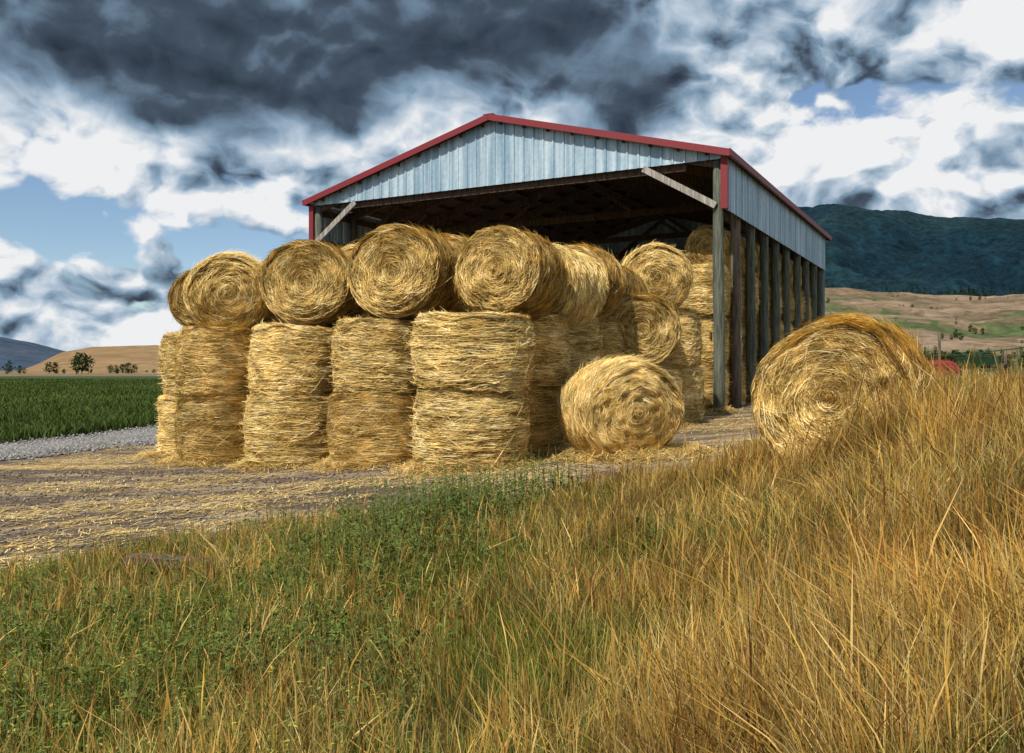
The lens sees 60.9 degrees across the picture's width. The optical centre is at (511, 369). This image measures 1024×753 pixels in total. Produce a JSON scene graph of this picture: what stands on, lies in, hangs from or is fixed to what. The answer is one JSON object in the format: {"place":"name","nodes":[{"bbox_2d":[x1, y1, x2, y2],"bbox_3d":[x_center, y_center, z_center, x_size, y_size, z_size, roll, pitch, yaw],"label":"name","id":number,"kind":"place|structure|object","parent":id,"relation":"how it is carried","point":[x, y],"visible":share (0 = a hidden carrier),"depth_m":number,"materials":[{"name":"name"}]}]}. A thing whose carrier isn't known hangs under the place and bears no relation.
{"place":"outdoors","nodes":[
{"label":"outdoors","id":0,"kind":"place"},
{"bbox_2d":[0,337,64,370],"bbox_3d":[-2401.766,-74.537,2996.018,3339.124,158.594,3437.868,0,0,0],"label":"distant ridge","id":1,"kind":"structure","parent":0,"point":[25,354],"depth_m":2510.28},
{"bbox_2d":[0,422,158,465],"bbox_3d":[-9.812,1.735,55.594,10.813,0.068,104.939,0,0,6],"label":"gravel road","id":2,"kind":"structure","parent":0,"point":[71,447],"depth_m":20.27,"materials":[{"name":"grey gravel"}]},
{"bbox_2d":[0,378,163,442],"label":"crop field","id":3,"kind":"structure","parent":0,"point":[40,408],"depth_m":36.89,"materials":[{"name":"green plant"}]},
{"bbox_2d":[16,345,160,373],"bbox_3d":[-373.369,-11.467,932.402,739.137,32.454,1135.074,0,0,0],"label":"brown hill","id":4,"kind":"structure","parent":0,"point":[143,358],"depth_m":592.40,"materials":[{"name":"beige plant"}]},
{"bbox_2d":[0,371,1023,752],"bbox_3d":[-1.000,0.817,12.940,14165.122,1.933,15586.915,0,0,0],"label":"ground","id":5,"kind":"structure","parent":0,"point":[708,429],"depth_m":11.11,"materials":[{"name":"soil"}]},
{"bbox_2d":[1,352,160,373],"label":"field trees","id":6,"kind":"object","parent":5,"relation":"on","point":[79,363],"visible":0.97,"depth_m":386.01,"materials":[{"name":"green plant"}]},
{"bbox_2d":[155,394,178,457],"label":"hay bale","id":7,"kind":"object","parent":5,"relation":"on","point":[166,406],"visible":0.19,"depth_m":17.33,"materials":[{"name":"yellow plant"}]},
{"bbox_2d":[155,330,182,396],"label":"hay bale","id":8,"kind":"object","parent":7,"relation":"on","point":[166,362],"visible":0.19,"depth_m":17.37,"materials":[{"name":"yellow plant"}]},
{"bbox_2d":[164,263,197,326],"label":"hay bale","id":9,"kind":"object","parent":8,"relation":"on","point":[179,313],"visible":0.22,"depth_m":17.64,"materials":[{"name":"yellow plant"}]},
{"bbox_2d":[171,393,248,465],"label":"hay bale","id":10,"kind":"object","parent":5,"relation":"on","point":[207,428],"visible":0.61,"depth_m":15.77,"materials":[{"name":"yellow plant"}]},
{"bbox_2d":[169,320,252,397],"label":"hay bale","id":11,"kind":"object","parent":10,"relation":"on","point":[210,360],"visible":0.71,"depth_m":15.89,"materials":[{"name":"yellow plant"}]},
{"bbox_2d":[179,248,272,328],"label":"hay bale","id":12,"kind":"object","parent":11,"relation":"on","point":[221,288],"visible":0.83,"depth_m":16.27,"materials":[{"name":"yellow plant"}]},
{"bbox_2d":[239,393,330,468],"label":"hay bale","id":13,"kind":"object","parent":5,"relation":"on","point":[279,429],"visible":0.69,"depth_m":14.64,"materials":[{"name":"yellow plant"}]},
{"bbox_2d":[242,319,334,397],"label":"hay bale","id":14,"kind":"object","parent":13,"relation":"on","point":[288,359],"visible":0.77,"depth_m":14.76,"materials":[{"name":"yellow plant"}]},
{"bbox_2d":[255,236,358,327],"bbox_3d":[-3.609,-1.543,15.790,1.909,1.770,1.590,-1,0,1],"label":"hay bale","id":15,"kind":"object","parent":14,"relation":"on","point":[303,281],"visible":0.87,"depth_m":15.18,"materials":[{"name":"yellow plant"}]},
{"bbox_2d":[0,487,592,752],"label":"green leafy weeds","id":16,"kind":"object","parent":5,"relation":"on","point":[6,720],"visible":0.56,"depth_m":4.06,"materials":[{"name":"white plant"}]},
{"bbox_2d":[0,449,664,572],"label":"soil clods","id":17,"kind":"object","parent":5,"relation":"on","point":[24,533],"visible":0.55,"depth_m":11.47,"materials":[{"name":"brown soil"}]},
{"bbox_2d":[320,389,416,468],"bbox_3d":[-2.202,0.979,14.397,1.891,1.480,1.906,-2,-2,14],"label":"hay bale","id":18,"kind":"object","parent":5,"relation":"on","point":[372,427],"visible":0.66,"depth_m":13.64,"materials":[{"name":"yellow plant"}]},
{"bbox_2d":[327,314,417,395],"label":"hay bale","id":19,"kind":"object","parent":18,"relation":"on","point":[370,354],"visible":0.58,"depth_m":13.71,"materials":[{"name":"yellow plant"}]},
{"bbox_2d":[343,222,461,320],"bbox_3d":[-1.713,-1.564,14.337,1.908,1.772,1.717,-6,-2,15],"label":"hay bale","id":20,"kind":"object","parent":19,"relation":"on","point":[400,271],"visible":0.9,"depth_m":13.72,"materials":[{"name":"yellow"}]},
{"bbox_2d":[0,410,761,572],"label":"loose straw","id":21,"kind":"object","parent":5,"relation":"on","point":[178,499],"visible":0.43,"depth_m":11.21,"materials":[{"name":"yellow"}]},
{"bbox_2d":[405,388,535,472],"bbox_3d":[-0.622,0.857,12.995,1.990,1.501,1.979,0,3,-33],"label":"hay bale","id":22,"kind":"object","parent":5,"relation":"on","point":[470,428],"visible":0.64,"depth_m":12.26,"materials":[{"name":"yellow plant"}]},
{"bbox_2d":[405,307,543,394],"bbox_3d":[-0.560,-0.277,12.975,2.041,1.362,2.053,2,2,20],"label":"hay bale","id":23,"kind":"object","parent":22,"relation":"on","point":[484,352],"visible":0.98,"depth_m":12.21,"materials":[{"name":"yellow plant"}]},
{"bbox_2d":[453,223,568,321],"bbox_3d":[0.006,-1.468,13.448,1.669,1.585,1.609,-1,-3,23],"label":"hay bale","id":24,"kind":"object","parent":23,"relation":"on","point":[505,268],"visible":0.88,"depth_m":12.88,"materials":[{"name":"yellow"}]},
{"bbox_2d":[0,339,1023,752],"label":"tall grass","id":25,"kind":"structure","parent":5,"relation":"on","point":[784,657],"depth_m":3.90,"materials":[{"name":"yellow"}]},
{"bbox_2d":[0,361,1023,752],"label":"green weeds","id":26,"kind":"object","parent":5,"relation":"on","point":[424,505],"visible":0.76,"depth_m":5.57,"materials":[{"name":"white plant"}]},
{"bbox_2d":[123,553,226,567],"bbox_3d":[-2.550,1.458,6.635,0.818,0.060,0.160,0,0,12],"label":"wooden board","id":27,"kind":"object","parent":26,"relation":"on","point":[157,557],"visible":0.37,"depth_m":6.62,"materials":[{"name":"brown wood"}]},
{"bbox_2d":[122,400,933,478],"bbox_3d":[-1.028,1.016,15.081,13.816,1.679,15.367,0,0,0],"label":"fallen hay","id":28,"kind":"object","parent":5,"relation":"on","point":[674,446],"visible":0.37,"depth_m":13.07,"materials":[{"name":"yellow plant"}]},
{"bbox_2d":[527,385,566,456],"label":"hay bale","id":29,"kind":"object","parent":5,"relation":"on","point":[545,429],"visible":0.21,"depth_m":13.76,"materials":[{"name":"yellow plant"}]},
{"bbox_2d":[528,313,575,386],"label":"hay bale","id":30,"kind":"object","parent":29,"relation":"on","point":[553,364],"visible":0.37,"depth_m":13.76,"materials":[{"name":"yellow plant"}]},
{"bbox_2d":[548,242,609,329],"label":"hay bale","id":31,"kind":"object","parent":30,"relation":"on","point":[585,296],"visible":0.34,"depth_m":14.42,"materials":[{"name":"yellow plant"}]},
{"bbox_2d":[302,113,831,411],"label":"hay barn","id":32,"kind":"structure","parent":5,"relation":"on","point":[619,195],"depth_m":25.49,"materials":[{"name":"metal"}]},
{"bbox_2d":[564,379,571,445],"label":"hay bale","id":33,"kind":"object","parent":5,"relation":"on","point":[566,439],"visible":0.01,"depth_m":14.96,"materials":[{"name":"yellow plant"}]},
{"bbox_2d":[568,314,608,377],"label":"hay bale","id":34,"kind":"object","parent":33,"relation":"on","point":[586,347],"visible":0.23,"depth_m":15.10,"materials":[{"name":"yellow plant"}]},
{"bbox_2d":[563,240,626,319],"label":"hay bale","id":35,"kind":"object","parent":34,"relation":"on","point":[616,281],"visible":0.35,"depth_m":15.75,"materials":[{"name":"yellow plant"}]},
{"bbox_2d":[556,352,684,458],"bbox_3d":[1.608,0.571,13.201,1.858,1.668,1.720,-21,7,-14],"label":"hay bale","id":36,"kind":"object","parent":5,"relation":"on","point":[627,403],"visible":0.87,"depth_m":12.56,"materials":[{"name":"yellow plant"}]},
{"bbox_2d":[658,366,686,424],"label":"hay bale","id":37,"kind":"object","parent":5,"relation":"on","point":[670,371],"visible":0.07,"depth_m":17.09,"materials":[{"name":"yellow plant"}]},
{"bbox_2d":[608,290,682,365],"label":"hay bale","id":38,"kind":"object","parent":37,"relation":"on","point":[649,326],"visible":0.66,"depth_m":16.54,"materials":[{"name":"yellow plant"}]},
{"bbox_2d":[672,366,706,423],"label":"hay bale","id":39,"kind":"object","parent":5,"relation":"on","point":[693,391],"visible":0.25,"depth_m":18.13,"materials":[{"name":"yellow plant"}]},
{"bbox_2d":[659,307,703,367],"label":"hay bale","id":40,"kind":"object","parent":39,"relation":"on","point":[687,354],"visible":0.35,"depth_m":18.06,"materials":[{"name":"yellow plant"}]},
{"bbox_2d":[620,241,695,308],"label":"hay bale","id":41,"kind":"object","parent":40,"relation":"on","point":[665,271],"visible":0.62,"depth_m":17.81,"materials":[{"name":"yellow"}]},
{"bbox_2d":[700,362,731,411],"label":"hay bale","id":42,"kind":"object","parent":5,"relation":"on","point":[707,368],"visible":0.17,"depth_m":21.43,"materials":[{"name":"yellow plant"}]},
{"bbox_2d":[700,314,733,364],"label":"hay bale","id":43,"kind":"object","parent":42,"relation":"on","point":[707,345],"visible":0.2,"depth_m":21.49,"materials":[{"name":"yellow plant"}]},
{"bbox_2d":[679,261,733,316],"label":"hay bale","id":44,"kind":"object","parent":43,"relation":"on","point":[700,298],"visible":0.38,"depth_m":21.40,"materials":[{"name":"yellow plant"}]},
{"bbox_2d":[726,362,748,406],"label":"hay bale","id":45,"kind":"object","parent":5,"relation":"on","point":[743,378],"visible":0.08,"depth_m":23.12,"materials":[{"name":"yellow plant"}]},
{"bbox_2d":[727,317,744,361],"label":"hay bale","id":46,"kind":"object","parent":45,"relation":"on","point":[728,318],"visible":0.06,"depth_m":22.91,"materials":[{"name":"yellow"}]},
{"bbox_2d":[726,269,744,317],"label":"hay bale","id":47,"kind":"object","parent":46,"relation":"on","point":[729,315],"visible":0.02,"depth_m":22.88,"materials":[{"name":"yellow plant"}]},
{"bbox_2d":[685,225,742,268],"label":"hay bale","id":48,"kind":"object","parent":47,"relation":"on","point":[698,248],"visible":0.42,"depth_m":23.07,"materials":[{"name":"yellow"}]},
{"bbox_2d":[741,360,757,402],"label":"hay bale","id":49,"kind":"object","parent":5,"relation":"on","point":[744,361],"visible":0.02,"depth_m":24.23,"materials":[{"name":"yellow plant"}]},
{"bbox_2d":[741,316,758,359],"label":"hay bale","id":50,"kind":"object","parent":49,"relation":"on","point":[743,327],"visible":0.05,"depth_m":24.30,"materials":[{"name":"yellow plant"}]},
{"bbox_2d":[741,270,760,317],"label":"hay bale","id":51,"kind":"object","parent":50,"relation":"on","point":[743,287],"visible":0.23,"depth_m":24.32,"materials":[{"name":"yellow plant"}]},
{"bbox_2d":[729,231,755,271],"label":"hay bale","id":52,"kind":"object","parent":51,"relation":"on","point":[743,251],"visible":0.15,"depth_m":24.28,"materials":[{"name":"yellow"}]},
{"bbox_2d":[746,305,943,468],"bbox_3d":[3.362,0.296,8.786,1.826,1.753,1.866,-37,-21,27],"label":"hay bale","id":53,"kind":"object","parent":5,"relation":"on","point":[795,368],"visible":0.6,"depth_m":8.18,"materials":[{"name":"yellow plant"}]},
{"bbox_2d":[938,334,1022,369],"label":"wire fence","id":54,"kind":"object","parent":5,"relation":"on","point":[939,347],"visible":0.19,"depth_m":41.23,"materials":[{"name":"metal"}]},
{"bbox_2d":[0,0,1023,350],"label":"sky","id":55,"kind":"structure","parent":0,"point":[142,142],"materials":[{"name":"white"}]},
{"bbox_2d":[799,204,1023,295],"bbox_3d":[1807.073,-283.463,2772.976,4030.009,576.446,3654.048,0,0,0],"label":"forested mountain","id":56,"kind":"structure","parent":0,"point":[880,250],"depth_m":2414.20,"materials":[{"name":"green plant"}]},
{"bbox_2d":[825,288,1023,372],"bbox_3d":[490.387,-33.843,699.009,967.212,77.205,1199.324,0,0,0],"label":"foothills","id":57,"kind":"structure","parent":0,"point":[999,320],"depth_m":439.65,"materials":[{"name":"beige plant"}]},
{"bbox_2d":[826,282,1023,372],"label":"distant trees","id":58,"kind":"object","parent":57,"relation":"on","point":[951,356],"visible":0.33,"depth_m":263.96,"materials":[{"name":"green plant"}]},
{"bbox_2d":[929,357,980,380],"bbox_3d":[18.182,0.050,36.254,2.422,1.177,2.439,0,0,28],"label":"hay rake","id":59,"kind":"object","parent":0,"point":[948,364],"visible":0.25,"depth_m":36.01,"materials":[{"name":"metal"}]},
{"bbox_2d":[949,347,1023,382],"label":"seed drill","id":60,"kind":"object","parent":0,"point":[984,361],"visible":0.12,"depth_m":38.22,"materials":[{"name":"metal"}]},
{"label":"hay bale","id":61,"kind":"object","parent":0,"visible":0},
{"bbox_2d":[768,319,784,357],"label":"hay bale","id":62,"kind":"object","parent":61,"relation":"on","point":[769,332],"visible":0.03,"depth_m":27.11,"materials":[{"name":"yellow plant"}]},
{"bbox_2d":[768,278,783,319],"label":"hay bale","id":63,"kind":"object","parent":62,"relation":"on","point":[769,300],"visible":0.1,"depth_m":27.15,"materials":[{"name":"yellow plant"}]},
{"bbox_2d":[755,240,770,278],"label":"hay bale","id":64,"kind":"object","parent":63,"relation":"on","point":[769,262],"visible":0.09,"depth_m":27.20,"materials":[{"name":"yellow"}]},
{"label":"hay bale","id":65,"kind":"object","parent":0,"visible":0},
{"bbox_2d":[780,320,794,336],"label":"hay bale","id":66,"kind":"object","parent":65,"relation":"on","point":[791,328],"visible":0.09,"depth_m":28.57,"materials":[{"name":"yellow plant"}]},
{"bbox_2d":[780,283,793,319],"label":"hay bale","id":67,"kind":"object","parent":66,"relation":"on","point":[790,299],"visible":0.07,"depth_m":28.93,"materials":[{"name":"yellow"}]},
{"bbox_2d":[779,254,781,282],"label":"hay bale","id":68,"kind":"object","parent":67,"relation":"on","point":[780,256],"visible":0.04,"depth_m":28.63,"materials":[{"name":"yellow"}]},
{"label":"hay bale","id":69,"kind":"object","parent":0,"visible":0},
{"bbox_2d":[790,286,803,323],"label":"hay bale","id":70,"kind":"object","parent":69,"relation":"on","point":[792,310],"visible":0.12,"depth_m":29.84,"materials":[{"name":"yellow plant"}]},
{"bbox_2d":[779,253,792,284],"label":"hay bale","id":71,"kind":"object","parent":70,"relation":"on","point":[791,271],"visible":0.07,"depth_m":30.11,"materials":[{"name":"yellow"}]},
{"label":"hay bale","id":72,"kind":"object","parent":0,"visible":0},
{"bbox_2d":[801,289,813,323],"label":"hay bale","id":73,"kind":"object","parent":72,"relation":"on","point":[804,306],"visible":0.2,"depth_m":31.26,"materials":[{"name":"yellow plant"}]},
{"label":"hay bale","id":74,"kind":"object","parent":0,"visible":0},
{"bbox_2d":[261,259,287,323],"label":"hay bale","id":75,"kind":"object","parent":74,"relation":"on","point":[269,320],"visible":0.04,"depth_m":17.45,"materials":[{"name":"yellow plant"}]},
{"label":"hay bale","id":76,"kind":"object","parent":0,"visible":0},
{"bbox_2d":[341,239,376,318],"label":"hay bale","id":77,"kind":"object","parent":76,"relation":"on","point":[361,312],"visible":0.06,"depth_m":16.57,"materials":[{"name":"yellow"}]},
{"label":"hay bale","id":78,"kind":"object","parent":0,"visible":0},
{"bbox_2d":[437,232,474,312],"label":"hay bale","id":79,"kind":"object","parent":78,"relation":"on","point":[462,307],"visible":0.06,"depth_m":15.33,"materials":[{"name":"yellow"}]},
{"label":"hay bale","id":80,"kind":"object","parent":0,"visible":0},
{"bbox_2d":[600,316,623,359],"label":"hay bale","id":81,"kind":"object","parent":80,"relation":"on","point":[612,335],"visible":0.15,"depth_m":16.46,"materials":[{"name":"yellow plant"}]},
{"bbox_2d":[619,263,649,295],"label":"hay bale","id":82,"kind":"object","parent":81,"relation":"on","point":[634,280],"visible":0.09,"depth_m":17.21,"materials":[{"name":"yellow plant"}]},
{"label":"hay bale","id":83,"kind":"object","parent":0,"visible":0},
{"bbox_2d":[756,318,769,358],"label":"hay bale","id":84,"kind":"object","parent":83,"relation":"on","point":[757,335],"visible":0.06,"depth_m":25.71,"materials":[{"name":"yellow plant"}]},
{"bbox_2d":[756,276,769,318],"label":"hay bale","id":85,"kind":"object","parent":84,"relation":"on","point":[758,305],"visible":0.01,"depth_m":25.77,"materials":[{"name":"yellow plant"}]},
{"bbox_2d":[745,238,759,276],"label":"hay bale","id":86,"kind":"object","parent":85,"relation":"on","point":[757,255],"visible":0.12,"depth_m":25.74,"materials":[{"name":"yellow"}]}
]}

